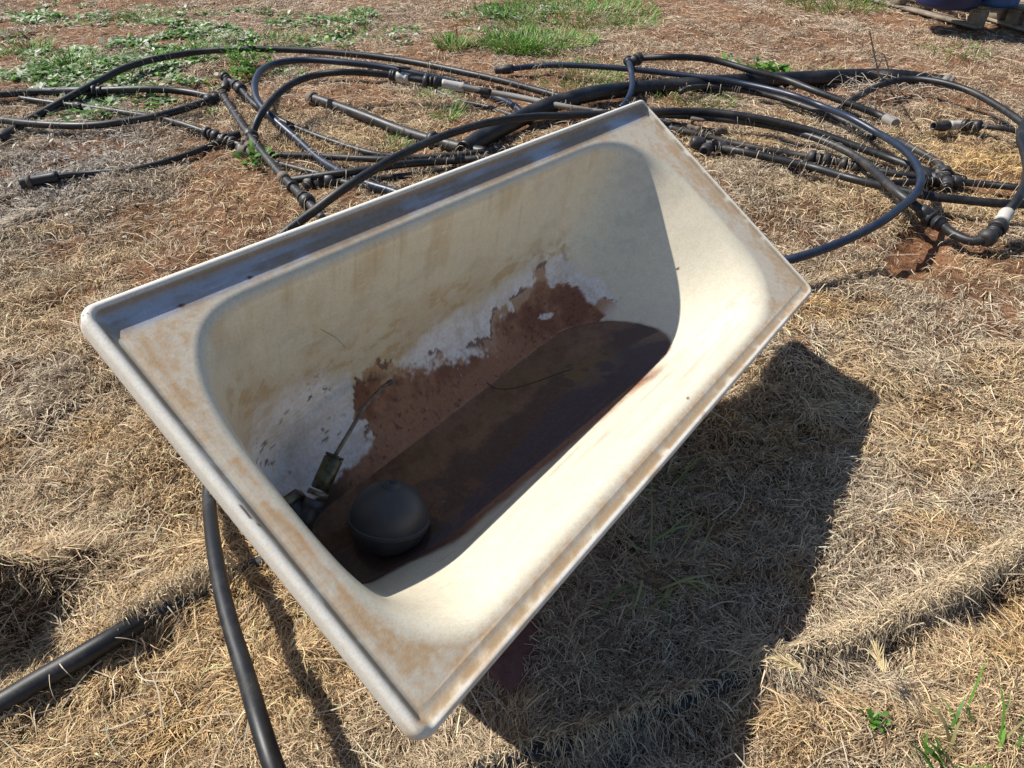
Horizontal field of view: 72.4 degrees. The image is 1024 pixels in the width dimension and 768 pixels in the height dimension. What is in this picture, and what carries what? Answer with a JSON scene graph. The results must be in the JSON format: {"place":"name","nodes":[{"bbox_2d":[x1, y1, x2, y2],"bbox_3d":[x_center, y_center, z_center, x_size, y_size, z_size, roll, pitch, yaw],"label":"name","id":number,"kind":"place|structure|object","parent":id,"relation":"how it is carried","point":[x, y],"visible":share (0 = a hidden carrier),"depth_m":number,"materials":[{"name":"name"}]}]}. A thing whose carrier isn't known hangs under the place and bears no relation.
{"place":"outdoors","nodes":[
{"label":"outdoors","id":0,"kind":"place"},
{"bbox_2d":[0,0,1023,767],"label":"ground","id":1,"kind":"structure","parent":0,"point":[912,250],"depth_m":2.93,"materials":[{"name":"beige plant"}]},
{"bbox_2d":[1,30,59,54],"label":"grass tuft","id":2,"kind":"object","parent":1,"relation":"on","point":[40,41],"visible":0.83,"depth_m":5.12,"materials":[{"name":"green plant"}]},
{"bbox_2d":[27,42,107,73],"bbox_3d":[-2.945,-2.182,4.677,0.506,0.147,0.424,0,40,0],"label":"grass tuft","id":3,"kind":"object","parent":1,"relation":"on","point":[84,54],"visible":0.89,"depth_m":4.70,"materials":[{"name":"green plant"}]},
{"bbox_2d":[0,85,210,97],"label":"poly pipe","id":4,"kind":"object","parent":1,"relation":"on","point":[95,89],"visible":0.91,"depth_m":4.18,"materials":[{"name":"plastic"}]},
{"bbox_2d":[0,90,223,129],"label":"poly pipe","id":5,"kind":"object","parent":1,"relation":"on","point":[210,99],"visible":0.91,"depth_m":3.78,"materials":[{"name":"plastic"}]},
{"bbox_2d":[18,130,240,188],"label":"poly pipe","id":6,"kind":"object","parent":1,"relation":"on","point":[31,181],"visible":0.94,"depth_m":3.34,"materials":[{"name":"plastic"}]},
{"bbox_2d":[18,95,243,147],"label":"poly pipe","id":7,"kind":"object","parent":1,"relation":"on","point":[209,133],"visible":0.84,"depth_m":3.81,"materials":[{"name":"plastic"}]},
{"bbox_2d":[0,556,269,715],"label":"ground pipe","id":8,"kind":"object","parent":1,"relation":"on","point":[71,662],"visible":0.54,"depth_m":1.44,"materials":[{"name":"black plastic"}]},
{"bbox_2d":[113,3,163,21],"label":"grass tuft","id":9,"kind":"object","parent":1,"relation":"on","point":[132,12],"visible":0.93,"depth_m":5.78,"materials":[{"name":"green plant"}]},
{"bbox_2d":[160,31,220,57],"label":"grass tuft","id":10,"kind":"object","parent":1,"relation":"on","point":[192,46],"visible":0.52,"depth_m":4.99,"materials":[{"name":"green plant"}]},
{"bbox_2d":[205,106,222,113],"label":"weed","id":11,"kind":"object","parent":1,"relation":"on","point":[208,111],"visible":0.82,"depth_m":4.01,"materials":[{"name":"green plant"}]},
{"bbox_2d":[202,485,285,767],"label":"supply hose","id":12,"kind":"object","parent":1,"relation":"on","point":[264,737],"visible":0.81,"depth_m":1.29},
{"bbox_2d":[220,65,268,80],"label":"weed","id":13,"kind":"object","parent":1,"relation":"on","point":[239,69],"visible":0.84,"depth_m":4.47,"materials":[{"name":"green plant"}]},
{"bbox_2d":[217,39,275,70],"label":"weed","id":14,"kind":"object","parent":1,"relation":"on","point":[245,62],"visible":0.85,"depth_m":4.62,"materials":[{"name":"green plant"}]},
{"bbox_2d":[231,137,278,167],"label":"weed","id":15,"kind":"object","parent":1,"relation":"on","point":[252,150],"visible":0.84,"depth_m":3.44,"materials":[{"name":"green plant"}]},
{"bbox_2d":[216,87,326,219],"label":"poly pipe","id":16,"kind":"object","parent":1,"relation":"on","point":[292,186],"visible":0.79,"depth_m":3.28,"materials":[{"name":"plastic"}]},
{"bbox_2d":[244,27,307,46],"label":"grass tuft","id":17,"kind":"object","parent":1,"relation":"on","point":[276,35],"visible":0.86,"depth_m":5.24,"materials":[{"name":"green plant"}]},
{"bbox_2d":[0,46,558,142],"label":"poly pipe","id":18,"kind":"object","parent":1,"relation":"on","point":[5,133],"visible":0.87,"depth_m":4.48,"materials":[{"name":"plastic"}]},
{"bbox_2d":[0,0,567,237],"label":"ground weeds","id":19,"kind":"object","parent":1,"relation":"on","point":[108,64],"visible":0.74,"depth_m":4.93,"materials":[{"name":"green plant"}]},
{"bbox_2d":[219,71,391,155],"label":"poly pipe","id":20,"kind":"object","parent":1,"relation":"on","point":[228,82],"visible":0.77,"depth_m":3.78,"materials":[{"name":"plastic"}]},
{"bbox_2d":[274,160,377,191],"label":"poly pipe","id":21,"kind":"object","parent":1,"relation":"on","point":[296,168],"visible":0.4,"depth_m":3.38,"materials":[{"name":"black plastic"}]},
{"bbox_2d":[317,14,383,31],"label":"grass tuft","id":22,"kind":"object","parent":1,"relation":"on","point":[354,20],"visible":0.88,"depth_m":5.55,"materials":[{"name":"green plant"}]},
{"bbox_2d":[235,65,491,151],"bbox_3d":[-0.872,-1.608,3.960,1.476,0.256,0.501,-19,43,-21],"label":"poly pipe","id":23,"kind":"object","parent":1,"relation":"on","point":[427,80],"visible":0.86,"depth_m":4.02,"materials":[{"name":"plastic"}]},
{"bbox_2d":[237,140,517,162],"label":"poly pipe","id":24,"kind":"object","parent":1,"relation":"on","point":[341,157],"visible":0.51,"depth_m":3.48,"materials":[{"name":"black plastic"}]},
{"bbox_2d":[303,166,457,191],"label":"poly pipe","id":25,"kind":"object","parent":1,"relation":"on","point":[326,179],"visible":0.77,"depth_m":3.30,"materials":[{"name":"plastic"}]},
{"bbox_2d":[251,57,521,193],"bbox_3d":[-0.877,-1.474,3.818,1.676,0.183,1.618,14,42,16],"label":"poly pipe","id":26,"kind":"object","parent":1,"relation":"on","point":[290,133],"visible":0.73,"depth_m":4.11,"materials":[{"name":"black plastic"}]},
{"bbox_2d":[290,153,495,182],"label":"poly pipe","id":27,"kind":"object","parent":1,"relation":"on","point":[345,172],"visible":0.65,"depth_m":3.32,"materials":[{"name":"black plastic"}]},
{"bbox_2d":[371,129,414,150],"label":"grass tuft","id":28,"kind":"object","parent":1,"relation":"on","point":[404,143],"visible":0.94,"depth_m":3.69,"materials":[{"name":"green plant"}]},
{"bbox_2d":[304,91,486,154],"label":"old pipe","id":29,"kind":"object","parent":1,"relation":"on","point":[310,97],"visible":0.78,"depth_m":3.82,"materials":[{"name":"plastic"}]},
{"bbox_2d":[412,86,454,100],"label":"grass tuft","id":30,"kind":"object","parent":1,"relation":"on","point":[433,91],"visible":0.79,"depth_m":4.26,"materials":[{"name":"green plant"}]},
{"bbox_2d":[421,93,469,122],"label":"grass tuft","id":31,"kind":"object","parent":1,"relation":"on","point":[453,114],"visible":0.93,"depth_m":3.99,"materials":[{"name":"green plant"}]},
{"bbox_2d":[428,27,479,52],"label":"grass tuft","id":32,"kind":"object","parent":1,"relation":"on","point":[450,41],"visible":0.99,"depth_m":5.06,"materials":[{"name":"green plant"}]},
{"bbox_2d":[436,89,532,124],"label":"poly pipe","id":33,"kind":"object","parent":1,"relation":"on","point":[497,109],"visible":0.58,"depth_m":4.14,"materials":[{"name":"black plastic"}]},
{"bbox_2d":[447,0,547,27],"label":"grass tuft","id":34,"kind":"object","parent":1,"relation":"on","point":[516,6],"visible":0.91,"depth_m":5.79,"materials":[{"name":"green plant"}]},
{"bbox_2d":[470,20,554,55],"bbox_3d":[0.006,-2.477,5.029,0.649,0.159,0.583,0,40,0],"label":"grass tuft","id":35,"kind":"object","parent":1,"relation":"on","point":[512,38],"visible":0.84,"depth_m":5.05,"materials":[{"name":"green plant"}]},
{"bbox_2d":[486,619,559,697],"bbox_3d":[0.016,0.587,1.492,0.112,0.091,0.150,27,47,28],"label":"brick","id":36,"kind":"object","parent":1,"relation":"on","point":[507,668],"visible":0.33,"depth_m":1.45,"materials":[{"name":"red brick"}]},
{"bbox_2d":[459,83,601,111],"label":"poly pipe","id":37,"kind":"object","parent":1,"relation":"on","point":[524,98],"visible":0.68,"depth_m":4.00,"materials":[{"name":"black plastic"}]},
{"bbox_2d":[477,20,604,57],"bbox_3d":[0.212,-2.546,5.120,0.946,0.158,0.803,0,40,0],"label":"grass tuft","id":38,"kind":"object","parent":1,"relation":"on","point":[565,33],"visible":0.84,"depth_m":5.13,"materials":[{"name":"green plant"}]},
{"bbox_2d":[481,0,663,30],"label":"grass tuft","id":39,"kind":"object","parent":1,"relation":"on","point":[593,4],"visible":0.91,"depth_m":5.94,"materials":[{"name":"green plant"}]},
{"bbox_2d":[529,50,637,90],"bbox_3d":[0.450,-1.993,4.484,0.722,0.135,0.645,0,40,0],"label":"grass tuft","id":40,"kind":"object","parent":1,"relation":"on","point":[598,73],"visible":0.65,"depth_m":4.52,"materials":[{"name":"green plant"}]},
{"bbox_2d":[274,107,966,235],"bbox_3d":[0.494,-1.144,3.398,3.203,0.227,1.012,-7,41,-8],"label":"poly pipe","id":41,"kind":"object","parent":1,"relation":"on","point":[318,207],"visible":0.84,"depth_m":3.50,"materials":[{"name":"plastic"}]},
{"bbox_2d":[618,55,638,107],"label":"poly pipe","id":42,"kind":"object","parent":1,"relation":"on","point":[627,61],"visible":0.94,"depth_m":4.21,"materials":[{"name":"plastic"}]},
{"bbox_2d":[601,12,669,30],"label":"grass tuft","id":43,"kind":"object","parent":1,"relation":"on","point":[650,22],"visible":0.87,"depth_m":5.63,"materials":[{"name":"green plant"}]},
{"bbox_2d":[584,494,725,627],"bbox_3d":[0.325,0.406,1.683,0.389,0.108,0.434,16,43,18],"label":"grass tuft","id":44,"kind":"object","parent":1,"relation":"on","point":[680,581],"visible":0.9,"depth_m":1.63,"materials":[{"name":"green plant"}]},
{"bbox_2d":[637,455,718,520],"bbox_3d":[0.429,0.266,1.857,0.291,0.063,0.211,-20,44,-22],"label":"grass tuft","id":45,"kind":"object","parent":1,"relation":"on","point":[683,474],"visible":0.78,"depth_m":1.88,"materials":[{"name":"green plant"}]},
{"bbox_2d":[659,116,727,134],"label":"poly pipe","id":46,"kind":"object","parent":1,"relation":"on","point":[718,129],"visible":0.77,"depth_m":3.79,"materials":[{"name":"black plastic"}]},
{"bbox_2d":[650,86,738,108],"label":"grass tuft","id":47,"kind":"object","parent":1,"relation":"on","point":[679,103],"visible":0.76,"depth_m":4.22,"materials":[{"name":"green plant"}]},
{"bbox_2d":[457,68,954,150],"bbox_3d":[1.181,-1.734,4.195,3.330,0.187,0.628,-14,42,-16],"label":"thick pipe","id":48,"kind":"object","parent":1,"relation":"on","point":[485,136],"visible":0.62,"depth_m":4.29,"materials":[{"name":"black plastic"}]},
{"bbox_2d":[494,62,924,263],"bbox_3d":[1.069,-1.399,3.707,1.483,0.155,2.768,-14,42,-16],"label":"poly pipe","id":49,"kind":"object","parent":1,"relation":"on","point":[911,197],"visible":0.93,"depth_m":3.70,"materials":[{"name":"plastic"}]},
{"bbox_2d":[458,562,1003,767],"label":"ground pipe","id":50,"kind":"object","parent":1,"relation":"on","point":[540,747],"visible":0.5,"depth_m":1.37,"materials":[{"name":"black plastic"}]},
{"bbox_2d":[721,53,765,63],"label":"weed","id":51,"kind":"object","parent":1,"relation":"on","point":[738,59],"visible":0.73,"depth_m":4.80,"materials":[{"name":"green plant"}]},
{"bbox_2d":[631,52,899,127],"bbox_3d":[1.506,-1.830,4.243,1.660,0.164,0.320,23,45,25],"label":"poly pipe","id":52,"kind":"object","parent":1,"relation":"on","point":[889,119],"visible":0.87,"depth_m":4.28,"materials":[{"name":"plastic"}]},
{"bbox_2d":[745,60,793,71],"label":"weed","id":53,"kind":"object","parent":1,"relation":"on","point":[772,66],"visible":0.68,"depth_m":4.71,"materials":[{"name":"green plant"}]},
{"bbox_2d":[678,84,876,139],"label":"poly pipe","id":54,"kind":"object","parent":1,"relation":"on","point":[790,101],"visible":0.9,"depth_m":4.17,"materials":[{"name":"black plastic"}]},
{"bbox_2d":[759,162,814,172],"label":"poly pipe","id":55,"kind":"object","parent":1,"relation":"on","point":[793,168],"visible":0.28,"depth_m":3.47,"materials":[{"name":"plastic"}]},
{"bbox_2d":[657,115,937,218],"bbox_3d":[1.320,-1.202,3.493,1.800,0.103,0.608,32,50,32],"label":"poly pipe","id":56,"kind":"object","parent":1,"relation":"on","point":[897,192],"visible":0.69,"depth_m":3.47,"materials":[{"name":"plastic"}]},
{"bbox_2d":[920,117,1023,246],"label":"poly pipe","id":57,"kind":"object","parent":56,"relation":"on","point":[994,231],"visible":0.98,"depth_m":2.80,"materials":[{"name":"plastic"}]},
{"bbox_2d":[664,123,945,187],"bbox_3d":[1.409,-1.178,3.560,1.449,0.082,0.102,20,44,22],"label":"poly pipe","id":58,"kind":"object","parent":1,"relation":"on","point":[826,158],"visible":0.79,"depth_m":3.49,"materials":[{"name":"plastic"}]},
{"bbox_2d":[790,62,854,70],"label":"grass tuft","id":59,"kind":"object","parent":1,"relation":"on","point":[825,66],"visible":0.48,"depth_m":4.75,"materials":[{"name":"green plant"}]},
{"bbox_2d":[782,0,903,15],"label":"grass tuft","id":60,"kind":"object","parent":1,"relation":"on","point":[853,2],"visible":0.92,"depth_m":6.01,"materials":[{"name":"green plant"}]},
{"bbox_2d":[768,649,918,741],"bbox_3d":[0.631,0.604,1.338,0.303,0.099,0.043,21,44,23],"label":"seed stalk","id":61,"kind":"object","parent":1,"relation":"on","point":[791,665],"visible":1,"depth_m":1.36,"materials":[{"name":"beige plant"}]},
{"bbox_2d":[689,136,1023,208],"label":"poly pipe","id":62,"kind":"object","parent":1,"relation":"on","point":[703,146],"visible":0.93,"depth_m":3.27,"materials":[{"name":"plastic"}]},
{"bbox_2d":[858,708,890,733],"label":"weed","id":63,"kind":"object","parent":1,"relation":"on","point":[876,723],"visible":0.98,"depth_m":1.33,"materials":[{"name":"green plant"}]},
{"bbox_2d":[869,31,888,81],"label":"dead weed","id":64,"kind":"object","parent":1,"relation":"on","point":[877,65],"visible":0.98,"depth_m":4.27,"materials":[{"name":"brown plant"}]},
{"bbox_2d":[868,637,925,767],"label":"seed stalk","id":65,"kind":"object","parent":1,"relation":"on","point":[879,659],"visible":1,"depth_m":1.35,"materials":[{"name":"beige plant"}]},
{"bbox_2d":[869,177,936,185],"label":"poly pipe","id":66,"kind":"object","parent":1,"relation":"on","point":[909,182],"visible":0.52,"depth_m":3.27,"materials":[{"name":"black plastic"}]},
{"bbox_2d":[828,59,980,106],"bbox_3d":[2.366,-1.866,4.372,1.011,0.145,0.820,-23,45,-25],"label":"grass tuft","id":67,"kind":"object","parent":1,"relation":"on","point":[897,85],"visible":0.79,"depth_m":4.35,"materials":[{"name":"beige plant"}]},
{"bbox_2d":[895,137,953,191],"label":"poly pipe","id":68,"kind":"object","parent":1,"relation":"on","point":[947,180],"visible":0.77,"depth_m":3.37,"materials":[{"name":"plastic"}]},
{"bbox_2d":[836,76,1022,124],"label":"poly pipe","id":69,"kind":"object","parent":1,"relation":"on","point":[1013,116],"visible":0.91,"depth_m":4.11,"materials":[{"name":"black plastic"}]},
{"bbox_2d":[869,0,1023,28],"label":"pallet","id":70,"kind":"object","parent":1,"relation":"on","point":[977,17],"visible":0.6,"depth_m":5.51,"materials":[{"name":"wood"}]},
{"bbox_2d":[915,0,981,10],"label":"drum","id":71,"kind":"object","parent":70,"relation":"on","point":[957,5],"visible":1,"depth_m":5.14,"materials":[{"name":"blue plastic"}]},
{"bbox_2d":[980,0,1020,7],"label":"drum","id":72,"kind":"object","parent":70,"relation":"on","point":[1001,3],"visible":0.8,"depth_m":5.21,"materials":[{"name":"blue plastic"}]},
{"bbox_2d":[920,697,983,767],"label":"grass tuft","id":73,"kind":"object","parent":1,"relation":"on","point":[931,752],"visible":0.94,"depth_m":1.31,"materials":[{"name":"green plant"}]},
{"bbox_2d":[916,38,996,59],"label":"grass tuft","id":74,"kind":"object","parent":1,"relation":"on","point":[958,48],"visible":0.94,"depth_m":4.97,"materials":[{"name":"beige plant"}]},
{"bbox_2d":[909,659,1023,767],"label":"grass tuft","id":75,"kind":"object","parent":1,"relation":"on","point":[1002,733],"visible":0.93,"depth_m":1.30,"materials":[{"name":"green plant"}]},
{"bbox_2d":[930,119,1017,133],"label":"poly pipe","id":76,"kind":"object","parent":1,"relation":"on","point":[944,125],"visible":0.97,"depth_m":3.78,"materials":[{"name":"plastic"}]},
{"bbox_2d":[931,174,1019,190],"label":"poly pipe","id":77,"kind":"object","parent":1,"relation":"on","point":[959,181],"visible":0.69,"depth_m":3.26,"materials":[{"name":"plastic"}]},
{"bbox_2d":[987,0,1023,31],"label":"pallet","id":78,"kind":"object","parent":1,"relation":"on","point":[1012,17],"visible":0.71,"depth_m":5.40,"materials":[{"name":"wood"}]},
{"bbox_3d":[0.263,0.053,1.955,0.115,0.278,0.232,0,40,0],"label":"brick","id":79,"kind":"object","parent":1,"relation":"on","visible":0},
{"bbox_2d":[80,100,811,740],"bbox_3d":[0.041,-0.090,1.626,0.750,0.411,1.650,50,48,4],"label":"bathtub","id":80,"kind":"object","parent":79,"relation":"on","point":[248,382],"visible":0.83,"depth_m":1.40,"materials":[{"name":"ceramic"}]},
{"bbox_2d":[283,379,393,526],"bbox_3d":[-0.327,0.129,1.415,0.082,0.126,0.371,21,44,23],"label":"float valve","id":81,"kind":"object","parent":80,"relation":"attached to","point":[304,507],"visible":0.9,"depth_m":1.33,"materials":[{"name":"plastic"}]},
{"bbox_2d":[313,321,670,581],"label":"water","id":82,"kind":"structure","parent":80,"relation":"in","point":[466,462],"depth_m":1.59,"materials":[{"name":"brown liquid"}]},
{"bbox_2d":[347,480,429,555],"bbox_3d":[-0.240,0.263,1.366,0.160,0.154,0.152,0,40,0],"label":"float ball","id":83,"kind":"object","parent":82,"relation":"in","point":[388,517],"visible":0.97,"depth_m":1.31,"materials":[{"name":"plastic"}]},
{"bbox_2d":[332,344,624,526],"bbox_3d":[-0.001,0.136,1.549,0.970,0.001,0.508,-26,46,-27],"label":"floating debris","id":84,"kind":"object","parent":82,"relation":"on","point":[415,470],"visible":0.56,"depth_m":1.46,"materials":[{"name":"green plant"}]}
]}

